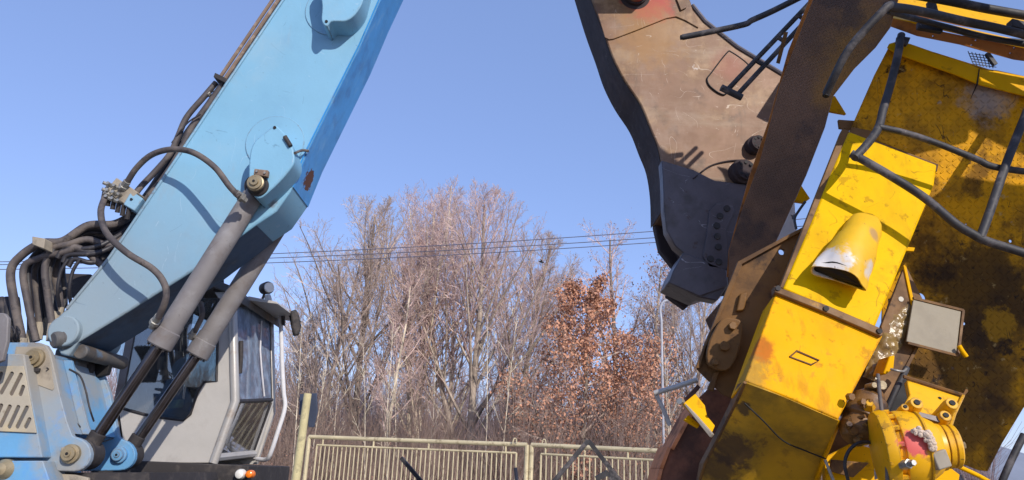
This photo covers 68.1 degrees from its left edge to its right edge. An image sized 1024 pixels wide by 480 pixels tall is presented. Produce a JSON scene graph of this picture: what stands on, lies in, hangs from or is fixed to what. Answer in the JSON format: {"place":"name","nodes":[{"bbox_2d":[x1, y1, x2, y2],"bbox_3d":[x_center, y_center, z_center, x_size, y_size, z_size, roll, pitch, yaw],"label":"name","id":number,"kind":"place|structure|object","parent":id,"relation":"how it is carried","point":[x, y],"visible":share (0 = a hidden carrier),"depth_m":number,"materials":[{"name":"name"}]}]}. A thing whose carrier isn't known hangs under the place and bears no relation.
{"place":"outdoors","nodes":[
{"label":"outdoors","id":0,"kind":"place"},
{"bbox_2d":[0,242,655,269],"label":"power cable","id":1,"kind":"object","parent":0,"point":[426,256],"visible":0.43,"depth_m":25.53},
{"bbox_2d":[0,226,802,264],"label":"power cable","id":2,"kind":"object","parent":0,"point":[447,250],"visible":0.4,"depth_m":25.28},
{"bbox_2d":[0,218,805,261],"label":"power cable","id":3,"kind":"object","parent":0,"point":[451,244],"visible":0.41,"depth_m":25.02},
{"bbox_2d":[302,435,528,479],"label":"metal gate","id":4,"kind":"structure","parent":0,"point":[460,442],"depth_m":16.12,"materials":[{"name":"beige metal"}]},
{"bbox_2d":[0,0,1023,452],"label":"sky","id":5,"kind":"structure","parent":0,"point":[510,94],"materials":[{"name":"blue"}]},
{"bbox_2d":[528,439,657,479],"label":"metal gate","id":6,"kind":"structure","parent":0,"point":[545,445],"depth_m":14.79,"materials":[{"name":"beige metal"}]},
{"bbox_2d":[490,419,1023,479],"bbox_3d":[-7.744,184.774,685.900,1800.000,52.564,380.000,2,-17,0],"label":"hills","id":7,"kind":"structure","parent":0,"point":[1017,472],"depth_m":538.95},
{"bbox_3d":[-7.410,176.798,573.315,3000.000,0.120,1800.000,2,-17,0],"label":"ground","id":8,"kind":"structure","parent":0,"visible":0},
{"bbox_2d":[0,0,402,479],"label":"excavator","id":9,"kind":"object","parent":8,"relation":"on","point":[235,173],"visible":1,"depth_m":5.48,"materials":[{"name":"paint"}]},
{"bbox_2d":[575,0,781,309],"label":"hydraulic shear","id":10,"kind":"object","parent":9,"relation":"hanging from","point":[696,134],"visible":0.82,"depth_m":6.17,"materials":[{"name":"metal"}]},
{"bbox_2d":[287,315,314,478],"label":"sapling","id":11,"kind":"object","parent":8,"relation":"on","point":[300,374],"visible":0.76,"depth_m":24.16,"materials":[{"name":"brown plant"}]},
{"bbox_2d":[291,393,317,479],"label":"gate post","id":12,"kind":"object","parent":8,"relation":"on","point":[308,407],"visible":1,"depth_m":16.27,"materials":[{"name":"beige metal"}]},
{"bbox_2d":[270,302,340,456],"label":"bare tree","id":13,"kind":"object","parent":8,"relation":"on","point":[297,371],"visible":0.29,"depth_m":34.08,"materials":[{"name":"brown plant"}]},
{"bbox_2d":[310,308,338,474],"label":"sapling","id":14,"kind":"object","parent":8,"relation":"on","point":[323,384],"visible":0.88,"depth_m":25.75,"materials":[{"name":"brown plant"}]},
{"bbox_2d":[259,244,398,475],"bbox_3d":[-7.669,5.300,31.358,5.984,10.813,6.840,2,-17,0],"label":"bare tree","id":15,"kind":"object","parent":8,"relation":"on","point":[338,340],"visible":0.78,"depth_m":31.79,"materials":[{"name":"brown plant"}]},
{"bbox_2d":[329,342,350,467],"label":"sapling","id":16,"kind":"object","parent":8,"relation":"on","point":[337,390],"visible":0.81,"depth_m":27.83,"materials":[{"name":"brown plant"}]},
{"bbox_2d":[351,334,373,478],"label":"sapling","id":17,"kind":"object","parent":8,"relation":"on","point":[361,401],"visible":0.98,"depth_m":23.86,"materials":[{"name":"brown plant"}]},
{"bbox_2d":[272,193,455,478],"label":"bare tree","id":18,"kind":"object","parent":8,"relation":"on","point":[370,232],"visible":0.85,"depth_m":32.85,"materials":[{"name":"brown plant"}]},
{"bbox_2d":[378,374,396,479],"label":"sapling","id":19,"kind":"object","parent":8,"relation":"on","point":[387,423],"visible":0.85,"depth_m":24.12,"materials":[{"name":"brown plant"}]},
{"bbox_2d":[379,314,399,478],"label":"sapling","id":20,"kind":"object","parent":8,"relation":"on","point":[389,377],"visible":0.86,"depth_m":26.52,"materials":[{"name":"brown plant"}]},
{"bbox_2d":[382,327,406,475],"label":"sapling","id":21,"kind":"object","parent":8,"relation":"on","point":[394,391],"visible":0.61,"depth_m":29.95,"materials":[{"name":"brown plant"}]},
{"bbox_2d":[361,270,430,479],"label":"bare tree","id":22,"kind":"object","parent":8,"relation":"on","point":[408,315],"visible":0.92,"depth_m":30.66,"materials":[{"name":"brown plant"}]},
{"bbox_2d":[336,175,506,463],"bbox_3d":[-4.279,4.263,36.180,7.754,15.931,8.432,-1,-17,10],"label":"bare tree","id":23,"kind":"object","parent":8,"relation":"on","point":[410,238],"visible":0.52,"depth_m":36.43,"materials":[{"name":"brown plant"}]},
{"bbox_2d":[427,356,441,470],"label":"sapling","id":24,"kind":"object","parent":8,"relation":"on","point":[433,409],"visible":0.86,"depth_m":26.49,"materials":[{"name":"brown plant"}]},
{"bbox_2d":[370,182,529,445],"bbox_3d":[-3.230,4.929,39.458,8.446,16.602,7.839,2,-17,0],"label":"bare tree","id":25,"kind":"object","parent":8,"relation":"on","point":[467,384],"visible":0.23,"depth_m":39.16,"materials":[{"name":"brown plant"}]},
{"bbox_2d":[377,176,576,478],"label":"bare tree","id":26,"kind":"object","parent":8,"relation":"on","point":[470,311],"visible":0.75,"depth_m":33.89,"materials":[{"name":"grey plant"}]},
{"bbox_2d":[468,306,498,474],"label":"sapling","id":27,"kind":"object","parent":8,"relation":"on","point":[487,379],"visible":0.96,"depth_m":26.66,"materials":[{"name":"brown plant"}]},
{"bbox_2d":[265,353,704,479],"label":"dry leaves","id":28,"kind":"object","parent":8,"relation":"on","point":[450,434],"visible":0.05,"depth_m":25.47,"materials":[{"name":"brown plant"}]},
{"bbox_2d":[491,302,523,458],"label":"sapling","id":29,"kind":"object","parent":8,"relation":"on","point":[508,382],"visible":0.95,"depth_m":24.77,"materials":[{"name":"brown plant"}]},
{"bbox_2d":[183,336,840,479],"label":"undergrowth","id":30,"kind":"object","parent":8,"relation":"on","point":[280,452],"visible":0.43,"depth_m":25.37,"materials":[{"name":"brown plant"}]},
{"bbox_2d":[514,467,517,479],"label":"scrap heap","id":31,"kind":"object","parent":8,"relation":"on","point":[515,473],"visible":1,"depth_m":8.71,"materials":[{"name":"metal"}]},
{"bbox_2d":[400,456,422,479],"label":"scrap bar","id":32,"kind":"object","parent":31,"relation":"on","point":[410,468],"visible":1,"depth_m":9.06,"materials":[{"name":"black paint"}]},
{"bbox_2d":[552,439,621,479],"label":"scrap bar","id":33,"kind":"object","parent":31,"relation":"on","point":[571,460],"visible":1,"depth_m":8.63,"materials":[{"name":"black paint"}]},
{"bbox_2d":[595,470,615,479],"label":"scrap bar","id":34,"kind":"object","parent":31,"relation":"on","point":[604,474],"visible":1,"depth_m":8.39,"materials":[{"name":"black paint"}]},
{"bbox_2d":[483,268,568,440],"bbox_3d":[0.896,6.968,37.536,4.915,11.911,5.395,2,-17,0],"label":"bare tree","id":35,"kind":"object","parent":8,"relation":"on","point":[532,352],"visible":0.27,"depth_m":37.53,"materials":[{"name":"brown plant"}]},
{"bbox_2d":[482,396,576,478],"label":"leafy bush","id":36,"kind":"object","parent":8,"relation":"on","point":[519,460],"visible":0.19,"depth_m":27.89,"materials":[{"name":"brown plant"}]},
{"bbox_2d":[464,230,608,474],"bbox_3d":[0.534,5.810,36.346,7.598,13.410,8.091,-7,-19,28],"label":"bare tree","id":37,"kind":"object","parent":8,"relation":"on","point":[550,269],"visible":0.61,"depth_m":36.50,"materials":[{"name":"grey plant"}]},
{"bbox_2d":[81,331,1023,479],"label":"distant wood","id":38,"kind":"object","parent":8,"relation":"on","point":[967,476],"visible":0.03,"depth_m":52.21,"materials":[{"name":"brown plant"}]},
{"bbox_2d":[531,259,603,472],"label":"bare tree","id":39,"kind":"object","parent":8,"relation":"on","point":[559,338],"visible":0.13,"depth_m":40.39,"materials":[{"name":"brown plant"}]},
{"bbox_2d":[490,269,669,479],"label":"leafy tree","id":40,"kind":"object","parent":8,"relation":"on","point":[592,304],"visible":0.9,"depth_m":27.11,"materials":[{"name":"brown plant"}]},
{"bbox_2d":[571,217,665,445],"bbox_3d":[4.160,5.016,33.656,3.860,13.643,5.081,9,-18,-21],"label":"bare tree","id":41,"kind":"object","parent":8,"relation":"on","point":[612,289],"visible":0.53,"depth_m":34.48,"materials":[{"name":"brown plant"}]},
{"bbox_2d":[573,326,690,478],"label":"leafy bush","id":42,"kind":"object","parent":8,"relation":"on","point":[645,360],"visible":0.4,"depth_m":28.20,"materials":[{"name":"brown plant"}]},
{"bbox_2d":[617,244,697,476],"bbox_3d":[6.026,5.519,31.874,4.055,11.795,4.250,2,-17,0],"label":"bare tree","id":43,"kind":"object","parent":8,"relation":"on","point":[654,320],"visible":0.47,"depth_m":32.35,"materials":[{"name":"brown plant"}]},
{"bbox_2d":[618,268,707,440],"bbox_3d":[6.934,6.410,33.782,4.775,11.270,5.495,-8,-20,31],"label":"bare tree","id":44,"kind":"object","parent":8,"relation":"on","point":[677,412],"visible":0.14,"depth_m":34.18,"materials":[{"name":"brown plant"}]},
{"bbox_2d":[659,299,668,445],"bbox_3d":[5.326,5.702,25.514,0.634,7.649,0.100,2,-17,0],"label":"street lamp","id":45,"kind":"object","parent":8,"relation":"on","point":[661,338],"visible":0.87,"depth_m":25.97,"materials":[{"name":"metal"}]},
{"bbox_2d":[657,339,680,436],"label":"sapling","id":46,"kind":"object","parent":8,"relation":"on","point":[668,429],"visible":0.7,"depth_m":23.53,"materials":[{"name":"brown plant"}]},
{"bbox_2d":[656,355,681,434],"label":"sapling","id":47,"kind":"object","parent":8,"relation":"on","point":[668,397],"visible":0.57,"depth_m":26.48,"materials":[{"name":"brown plant"}]},
{"bbox_2d":[617,288,721,428],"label":"bare tree","id":48,"kind":"object","parent":8,"relation":"on","point":[702,333],"visible":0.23,"depth_m":30.70,"materials":[{"name":"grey plant"}]},
{"bbox_2d":[647,0,1023,479],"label":"wrecked machine","id":49,"kind":"object","parent":8,"relation":"on","point":[920,189],"visible":1,"depth_m":4.35,"materials":[{"name":"yellow paint"}]},
{"bbox_2d":[874,469,965,479],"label":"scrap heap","id":50,"kind":"object","parent":8,"relation":"on","point":[961,477],"visible":0.02,"depth_m":4.83,"materials":[{"name":"metal"}]}
]}

